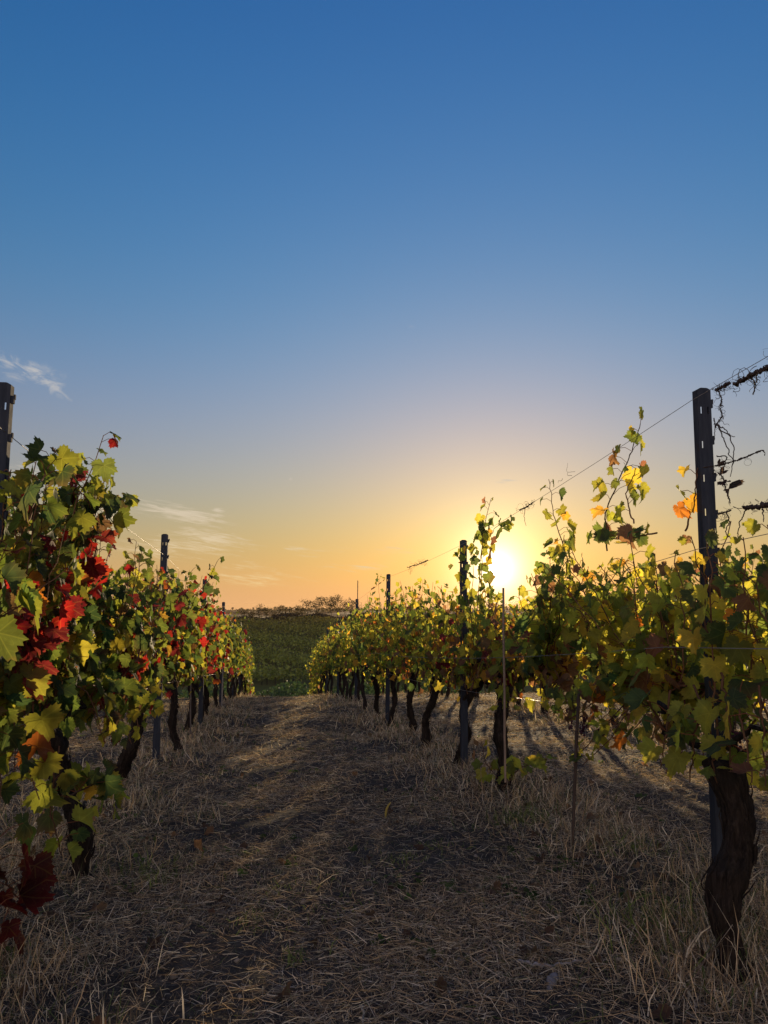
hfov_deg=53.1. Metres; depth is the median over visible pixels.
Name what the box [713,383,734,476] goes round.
dry vine tangle
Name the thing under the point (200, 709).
trellis post
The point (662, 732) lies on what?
grapevine
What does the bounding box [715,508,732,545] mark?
dry vine tangle
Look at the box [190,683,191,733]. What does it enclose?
vine stake
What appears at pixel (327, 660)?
grapevine
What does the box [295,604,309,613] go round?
scrub tree
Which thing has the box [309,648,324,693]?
grapevine
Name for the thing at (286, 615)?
hedge bank
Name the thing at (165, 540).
trellis post
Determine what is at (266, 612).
scrub tree
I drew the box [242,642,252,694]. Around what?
grapevine
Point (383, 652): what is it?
grapevine
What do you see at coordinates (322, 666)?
grapevine
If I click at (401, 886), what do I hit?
weeds
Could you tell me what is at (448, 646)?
grapevine
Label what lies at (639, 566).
trellis wire
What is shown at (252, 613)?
scrub tree
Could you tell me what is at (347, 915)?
pruned twig
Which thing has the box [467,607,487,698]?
grapevine
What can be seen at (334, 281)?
sky
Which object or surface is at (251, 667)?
grapevine
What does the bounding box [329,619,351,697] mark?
grapevine
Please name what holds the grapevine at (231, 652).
on the ground at (242, 955)
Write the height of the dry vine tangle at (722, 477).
0.173 m
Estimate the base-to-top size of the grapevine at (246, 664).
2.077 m
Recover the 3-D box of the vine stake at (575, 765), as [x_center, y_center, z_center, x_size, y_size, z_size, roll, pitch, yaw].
[0.954,1.365,3.839,0.020,0.914,0.183,1,-7,-8]
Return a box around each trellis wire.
[0,428,218,607]
[322,647,767,663]
[325,357,766,632]
[328,669,766,727]
[350,534,766,636]
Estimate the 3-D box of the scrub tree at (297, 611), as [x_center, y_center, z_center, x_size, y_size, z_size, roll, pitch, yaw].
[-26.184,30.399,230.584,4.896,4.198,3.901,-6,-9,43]
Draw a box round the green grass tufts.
[108,797,766,971]
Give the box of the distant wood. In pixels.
[212,606,531,613]
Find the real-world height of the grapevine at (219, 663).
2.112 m
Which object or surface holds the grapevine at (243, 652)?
on the ground at (242, 955)
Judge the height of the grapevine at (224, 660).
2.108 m
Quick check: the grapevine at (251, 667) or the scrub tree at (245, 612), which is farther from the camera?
the scrub tree at (245, 612)
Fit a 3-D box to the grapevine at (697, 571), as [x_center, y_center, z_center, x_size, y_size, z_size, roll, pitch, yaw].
[3.648,1.438,8.087,0.923,2.131,1.856,2,-7,-18]
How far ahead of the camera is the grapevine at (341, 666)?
19.01 m
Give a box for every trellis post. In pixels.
[0,382,15,542]
[152,534,169,761]
[198,579,206,725]
[219,602,224,704]
[326,629,328,693]
[337,617,339,697]
[354,599,357,700]
[385,574,390,722]
[460,540,468,765]
[692,388,726,861]
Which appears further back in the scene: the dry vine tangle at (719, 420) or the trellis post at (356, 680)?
the trellis post at (356, 680)
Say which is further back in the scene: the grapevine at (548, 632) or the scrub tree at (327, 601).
the scrub tree at (327, 601)
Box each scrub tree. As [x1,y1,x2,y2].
[234,609,248,615]
[248,610,255,616]
[253,604,265,617]
[262,607,271,617]
[268,608,280,616]
[273,605,284,612]
[283,607,293,612]
[292,607,301,615]
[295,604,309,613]
[301,599,319,614]
[305,596,327,613]
[316,597,334,612]
[323,598,339,615]
[328,593,343,616]
[339,600,353,615]
[345,597,363,612]
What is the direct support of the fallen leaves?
on the ground at (242, 955)
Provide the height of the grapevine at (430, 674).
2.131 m
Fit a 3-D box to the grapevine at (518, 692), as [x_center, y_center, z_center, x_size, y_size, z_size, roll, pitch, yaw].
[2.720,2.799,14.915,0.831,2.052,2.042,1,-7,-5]
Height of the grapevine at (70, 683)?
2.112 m
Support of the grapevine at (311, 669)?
on the ground at (242, 955)
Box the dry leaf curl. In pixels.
[384,802,390,817]
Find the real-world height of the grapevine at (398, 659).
2.070 m
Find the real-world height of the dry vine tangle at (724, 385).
0.046 m
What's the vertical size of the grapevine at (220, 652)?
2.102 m
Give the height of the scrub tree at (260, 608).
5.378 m
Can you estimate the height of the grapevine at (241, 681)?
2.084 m
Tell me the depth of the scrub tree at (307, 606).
226.31 m
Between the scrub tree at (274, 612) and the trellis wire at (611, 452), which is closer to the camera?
the trellis wire at (611, 452)
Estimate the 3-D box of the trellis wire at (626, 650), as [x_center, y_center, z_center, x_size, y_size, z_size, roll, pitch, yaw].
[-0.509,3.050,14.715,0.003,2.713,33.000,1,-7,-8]
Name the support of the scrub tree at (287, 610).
on the ground at (242, 955)
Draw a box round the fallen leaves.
[0,696,767,1023]
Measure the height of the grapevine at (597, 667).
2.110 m
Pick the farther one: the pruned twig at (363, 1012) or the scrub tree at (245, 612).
the scrub tree at (245, 612)
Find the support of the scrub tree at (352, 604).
on the ground at (242, 955)
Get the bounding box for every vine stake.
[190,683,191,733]
[221,667,223,705]
[502,588,506,782]
[571,693,579,852]
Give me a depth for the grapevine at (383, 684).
33.26 m
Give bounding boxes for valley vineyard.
[177,615,593,686]
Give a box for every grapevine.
[0,431,178,879]
[0,471,80,954]
[93,538,224,781]
[125,566,219,751]
[163,594,223,731]
[196,594,225,723]
[203,598,228,715]
[211,604,239,707]
[214,616,249,705]
[218,615,244,701]
[225,621,243,697]
[226,618,249,699]
[233,629,248,697]
[234,635,250,695]
[237,635,251,695]
[237,650,252,694]
[238,638,251,694]
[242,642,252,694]
[243,654,254,694]
[243,656,255,695]
[305,665,317,696]
[307,660,323,694]
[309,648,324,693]
[310,641,322,693]
[311,637,333,692]
[312,634,326,693]
[318,634,330,694]
[319,634,335,695]
[326,632,337,696]
[327,606,378,701]
[328,620,350,693]
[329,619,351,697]
[330,610,362,701]
[330,619,352,699]
[345,602,378,709]
[354,593,406,716]
[366,573,417,725]
[375,578,430,730]
[379,673,385,693]
[387,577,459,747]
[417,515,514,765]
[417,626,437,693]
[441,633,449,696]
[456,497,623,789]
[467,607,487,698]
[506,604,557,705]
[519,598,548,713]
[533,406,767,985]
[573,614,599,720]
[580,587,634,728]
[620,573,692,741]
[670,544,765,739]
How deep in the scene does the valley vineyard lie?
154.82 m
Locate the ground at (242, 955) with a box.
[0,609,767,1023]
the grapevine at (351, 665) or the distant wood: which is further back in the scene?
the distant wood
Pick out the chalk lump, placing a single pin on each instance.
(551, 979)
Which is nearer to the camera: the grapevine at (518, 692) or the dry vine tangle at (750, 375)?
the dry vine tangle at (750, 375)
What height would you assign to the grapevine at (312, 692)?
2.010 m
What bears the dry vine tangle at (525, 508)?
attached to the trellis wire at (611, 452)
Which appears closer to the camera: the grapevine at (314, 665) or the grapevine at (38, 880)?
the grapevine at (38, 880)
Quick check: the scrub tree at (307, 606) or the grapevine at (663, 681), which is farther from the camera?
the scrub tree at (307, 606)
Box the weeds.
[0,693,758,969]
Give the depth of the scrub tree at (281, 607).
227.35 m
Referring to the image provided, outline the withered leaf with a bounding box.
[717,459,744,495]
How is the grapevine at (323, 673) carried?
on the ground at (242, 955)
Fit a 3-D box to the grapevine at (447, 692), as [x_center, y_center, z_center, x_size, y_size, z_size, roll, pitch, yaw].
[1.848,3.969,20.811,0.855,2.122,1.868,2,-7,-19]
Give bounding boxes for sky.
[0,0,767,609]
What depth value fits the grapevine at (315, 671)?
28.08 m
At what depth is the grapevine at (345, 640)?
17.54 m
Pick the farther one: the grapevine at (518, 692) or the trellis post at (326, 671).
the trellis post at (326, 671)
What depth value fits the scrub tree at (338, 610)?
233.90 m
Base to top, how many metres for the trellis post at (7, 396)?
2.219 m
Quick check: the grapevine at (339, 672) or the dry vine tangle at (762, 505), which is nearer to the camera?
the dry vine tangle at (762, 505)
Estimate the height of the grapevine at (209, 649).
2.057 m
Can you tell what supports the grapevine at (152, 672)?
on the ground at (242, 955)
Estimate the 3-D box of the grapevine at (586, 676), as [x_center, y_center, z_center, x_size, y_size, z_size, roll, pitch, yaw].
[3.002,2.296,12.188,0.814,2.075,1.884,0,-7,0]
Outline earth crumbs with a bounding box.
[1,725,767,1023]
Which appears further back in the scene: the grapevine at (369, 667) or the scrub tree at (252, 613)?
the scrub tree at (252, 613)
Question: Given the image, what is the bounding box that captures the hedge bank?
[225,611,459,622]
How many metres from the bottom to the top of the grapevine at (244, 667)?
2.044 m
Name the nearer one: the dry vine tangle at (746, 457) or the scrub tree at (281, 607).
the dry vine tangle at (746, 457)
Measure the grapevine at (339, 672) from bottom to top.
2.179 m
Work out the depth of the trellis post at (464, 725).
7.22 m
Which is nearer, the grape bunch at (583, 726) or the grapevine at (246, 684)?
the grape bunch at (583, 726)
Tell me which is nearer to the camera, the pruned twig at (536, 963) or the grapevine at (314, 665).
the pruned twig at (536, 963)
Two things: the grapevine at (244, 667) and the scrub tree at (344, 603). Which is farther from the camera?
the scrub tree at (344, 603)
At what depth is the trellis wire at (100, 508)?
5.84 m
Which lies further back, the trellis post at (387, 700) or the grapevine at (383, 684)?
the grapevine at (383, 684)
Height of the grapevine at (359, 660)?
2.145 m
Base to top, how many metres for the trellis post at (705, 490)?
2.189 m
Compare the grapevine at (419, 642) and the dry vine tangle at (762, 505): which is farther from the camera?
the grapevine at (419, 642)
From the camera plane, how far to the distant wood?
2768.87 m
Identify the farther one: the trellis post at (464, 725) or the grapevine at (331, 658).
the grapevine at (331, 658)
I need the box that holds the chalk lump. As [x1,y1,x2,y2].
[546,972,558,991]
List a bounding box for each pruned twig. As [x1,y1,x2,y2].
[323,914,374,918]
[359,1004,364,1022]
[516,959,580,967]
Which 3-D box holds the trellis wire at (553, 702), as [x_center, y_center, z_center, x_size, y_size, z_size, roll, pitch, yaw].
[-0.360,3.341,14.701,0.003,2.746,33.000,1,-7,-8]
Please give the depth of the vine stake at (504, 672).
5.05 m
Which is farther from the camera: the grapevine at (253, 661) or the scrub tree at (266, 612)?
the scrub tree at (266, 612)
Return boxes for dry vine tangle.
[407,559,427,573]
[516,500,534,524]
[703,450,764,472]
[710,466,730,504]
[712,381,734,394]
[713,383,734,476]
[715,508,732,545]
[728,348,767,395]
[733,499,767,536]
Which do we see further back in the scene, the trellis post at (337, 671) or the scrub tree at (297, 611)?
the scrub tree at (297, 611)
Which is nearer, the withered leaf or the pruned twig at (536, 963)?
the pruned twig at (536, 963)
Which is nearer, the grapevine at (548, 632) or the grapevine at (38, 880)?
the grapevine at (38, 880)
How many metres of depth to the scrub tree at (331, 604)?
230.79 m
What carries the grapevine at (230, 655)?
on the ground at (242, 955)
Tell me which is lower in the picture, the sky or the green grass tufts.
the green grass tufts
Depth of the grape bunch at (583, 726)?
4.12 m
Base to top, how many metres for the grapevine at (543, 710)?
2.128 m
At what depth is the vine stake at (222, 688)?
15.05 m
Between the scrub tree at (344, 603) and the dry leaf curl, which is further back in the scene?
the scrub tree at (344, 603)
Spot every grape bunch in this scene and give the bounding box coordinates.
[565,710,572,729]
[579,704,587,736]
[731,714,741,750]
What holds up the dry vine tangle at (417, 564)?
attached to the trellis wire at (611, 452)
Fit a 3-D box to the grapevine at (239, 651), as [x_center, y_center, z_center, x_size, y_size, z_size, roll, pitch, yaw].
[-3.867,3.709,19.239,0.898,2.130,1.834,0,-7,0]
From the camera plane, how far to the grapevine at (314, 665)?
29.63 m
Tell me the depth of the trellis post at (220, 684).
16.37 m
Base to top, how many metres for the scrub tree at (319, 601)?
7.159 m
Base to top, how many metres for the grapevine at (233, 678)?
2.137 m
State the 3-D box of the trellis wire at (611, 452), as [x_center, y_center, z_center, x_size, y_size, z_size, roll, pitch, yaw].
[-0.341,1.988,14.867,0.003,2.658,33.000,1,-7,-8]
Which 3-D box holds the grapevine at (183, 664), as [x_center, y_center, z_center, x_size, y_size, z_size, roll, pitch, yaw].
[-2.320,1.666,8.683,0.978,2.061,2.753,1,-7,-7]

